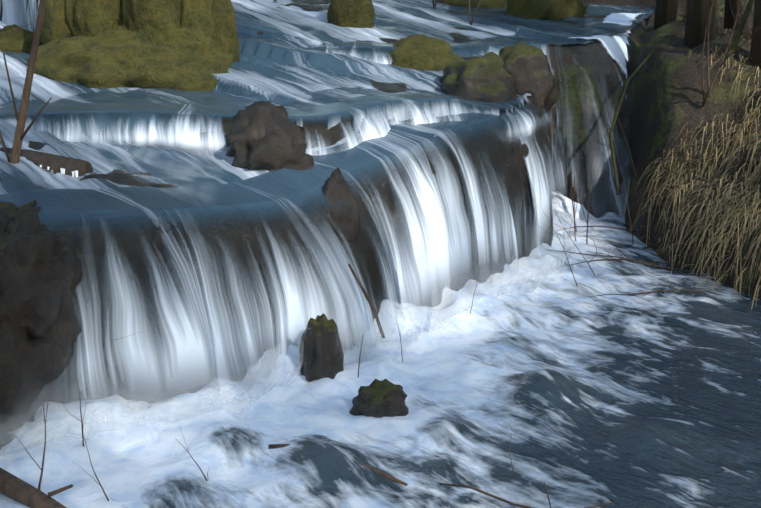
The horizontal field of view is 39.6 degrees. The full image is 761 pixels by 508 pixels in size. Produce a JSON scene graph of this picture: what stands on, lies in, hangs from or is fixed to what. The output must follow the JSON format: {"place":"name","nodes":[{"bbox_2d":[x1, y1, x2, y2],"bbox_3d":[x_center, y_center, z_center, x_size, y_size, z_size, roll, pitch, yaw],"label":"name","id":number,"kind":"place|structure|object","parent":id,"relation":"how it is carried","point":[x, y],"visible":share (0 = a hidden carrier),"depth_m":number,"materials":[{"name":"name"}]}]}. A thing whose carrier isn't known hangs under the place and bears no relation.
{"place":"outdoors","nodes":[
{"label":"outdoors","id":0,"kind":"place"},
{"bbox_2d":[0,0,654,194],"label":"river water","id":1,"kind":"structure","parent":0,"point":[278,63],"depth_m":6.11,"materials":[{"name":"liquid"}]},
{"bbox_2d":[0,191,760,507],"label":"pool water","id":2,"kind":"structure","parent":0,"point":[575,388],"depth_m":3.85,"materials":[{"name":"white liquid"}]},
{"bbox_2d":[0,221,577,455],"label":"spray mist","id":3,"kind":"structure","parent":2,"relation":"on","point":[252,386],"depth_m":3.78,"materials":[{"name":"white liquid"}]},
{"bbox_2d":[299,313,408,417],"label":"mossy rocks","id":4,"kind":"object","parent":2,"relation":"in","point":[323,355],"visible":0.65,"depth_m":4.17,"materials":[{"name":"stone"}]},
{"bbox_2d":[0,0,760,403],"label":"terrain","id":5,"kind":"structure","parent":0,"point":[664,94],"depth_m":5.82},
{"bbox_2d":[0,0,51,163],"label":"sapling","id":6,"kind":"object","parent":5,"relation":"on","point":[19,136],"visible":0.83,"depth_m":4.25,"materials":[{"name":"brown wood"}]},
{"bbox_2d":[0,200,83,449],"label":"rock","id":7,"kind":"object","parent":5,"relation":"on","point":[41,273],"visible":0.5,"depth_m":3.52,"materials":[{"name":"stone"}]},
{"bbox_2d":[0,147,92,176],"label":"log","id":8,"kind":"object","parent":5,"relation":"on","point":[56,163],"visible":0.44,"depth_m":4.38,"materials":[{"name":"brown wood"}]},
{"bbox_2d":[40,165,77,176],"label":"icicles","id":9,"kind":"object","parent":8,"relation":"hanging from","point":[75,172],"visible":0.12,"depth_m":4.34,"materials":[{"name":"white ice"}]},
{"bbox_2d":[26,0,239,90],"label":"moss mound","id":10,"kind":"object","parent":5,"relation":"on","point":[186,45],"visible":0.71,"depth_m":6.15,"materials":[{"name":"green plant"}]},
{"bbox_2d":[225,101,313,170],"bbox_3d":[-0.539,-0.474,5.038,0.435,0.498,0.475,-7,16,-27],"label":"boulder","id":11,"kind":"object","parent":5,"relation":"on","point":[268,135],"visible":0.69,"depth_m":4.88,"materials":[{"name":"stone"}]},
{"bbox_2d":[0,93,553,157],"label":"waterfall","id":12,"kind":"object","parent":5,"relation":"on","point":[184,133],"visible":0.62,"depth_m":5.24,"materials":[{"name":"liquid"}]},
{"bbox_2d":[0,98,568,422],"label":"waterfall","id":13,"kind":"object","parent":5,"relation":"on","point":[198,334],"visible":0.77,"depth_m":4.38,"materials":[{"name":"liquid"}]},
{"bbox_2d":[0,0,586,52],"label":"moss mound","id":14,"kind":"object","parent":5,"relation":"on","point":[352,13],"visible":0.15,"depth_m":7.68,"materials":[{"name":"green plant"}]},
{"bbox_2d":[150,130,531,280],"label":"outcrop rocks","id":15,"kind":"object","parent":5,"relation":"on","point":[336,190],"visible":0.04,"depth_m":4.69,"materials":[{"name":"stone"}]},
{"bbox_2d":[0,197,709,507],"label":"twigs","id":16,"kind":"object","parent":5,"relation":"on","point":[15,488],"visible":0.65,"depth_m":3.23,"materials":[{"name":"brown wood"}]},
{"bbox_2d":[0,0,760,161],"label":"bare shrub twigs","id":17,"kind":"object","parent":5,"relation":"on","point":[722,60],"visible":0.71,"depth_m":6.76,"materials":[{"name":"brown wood"}]},
{"bbox_2d":[306,42,479,63],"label":"cascade","id":18,"kind":"object","parent":5,"relation":"on","point":[371,45],"visible":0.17,"depth_m":6.83,"materials":[{"name":"liquid"}]},
{"bbox_2d":[386,34,462,70],"bbox_3d":[0.261,-1.256,6.873,0.572,0.345,0.546,0,14,2],"label":"moss boulder","id":19,"kind":"object","parent":5,"relation":"on","point":[422,52],"visible":0.44,"depth_m":6.71,"materials":[{"name":"green plant"}]},
{"bbox_2d":[438,40,558,117],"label":"mossy boulders","id":20,"kind":"object","parent":5,"relation":"on","point":[521,68],"visible":0.52,"depth_m":6.29,"materials":[{"name":"stone"}]},
{"bbox_2d":[491,7,644,216],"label":"waterfall","id":21,"kind":"structure","parent":5,"relation":"on","point":[615,46],"depth_m":7.79,"materials":[{"name":"white liquid"}]},
{"bbox_2d":[550,116,655,248],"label":"twigs","id":22,"kind":"object","parent":5,"relation":"on","point":[627,148],"visible":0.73,"depth_m":6.46,"materials":[{"name":"brown wood"}]},
{"bbox_2d":[609,0,754,195],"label":"branches","id":23,"kind":"object","parent":5,"relation":"on","point":[740,29],"visible":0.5,"depth_m":7.07,"materials":[{"name":"wood"}]},
{"bbox_2d":[622,88,760,308],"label":"dry grass bank","id":24,"kind":"structure","parent":5,"relation":"on","point":[724,221],"depth_m":6.02,"materials":[{"name":"beige plant"}]},
{"bbox_2d":[653,0,760,68],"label":"tree trunks","id":25,"kind":"object","parent":5,"relation":"on","point":[697,13],"depth_m":7.64,"materials":[{"name":"brown plant"}]},
{"bbox_2d":[694,6,760,188],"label":"dry grass bank","id":26,"kind":"structure","parent":5,"relation":"on","point":[738,73],"depth_m":6.84,"materials":[{"name":"beige plant"}]}
]}

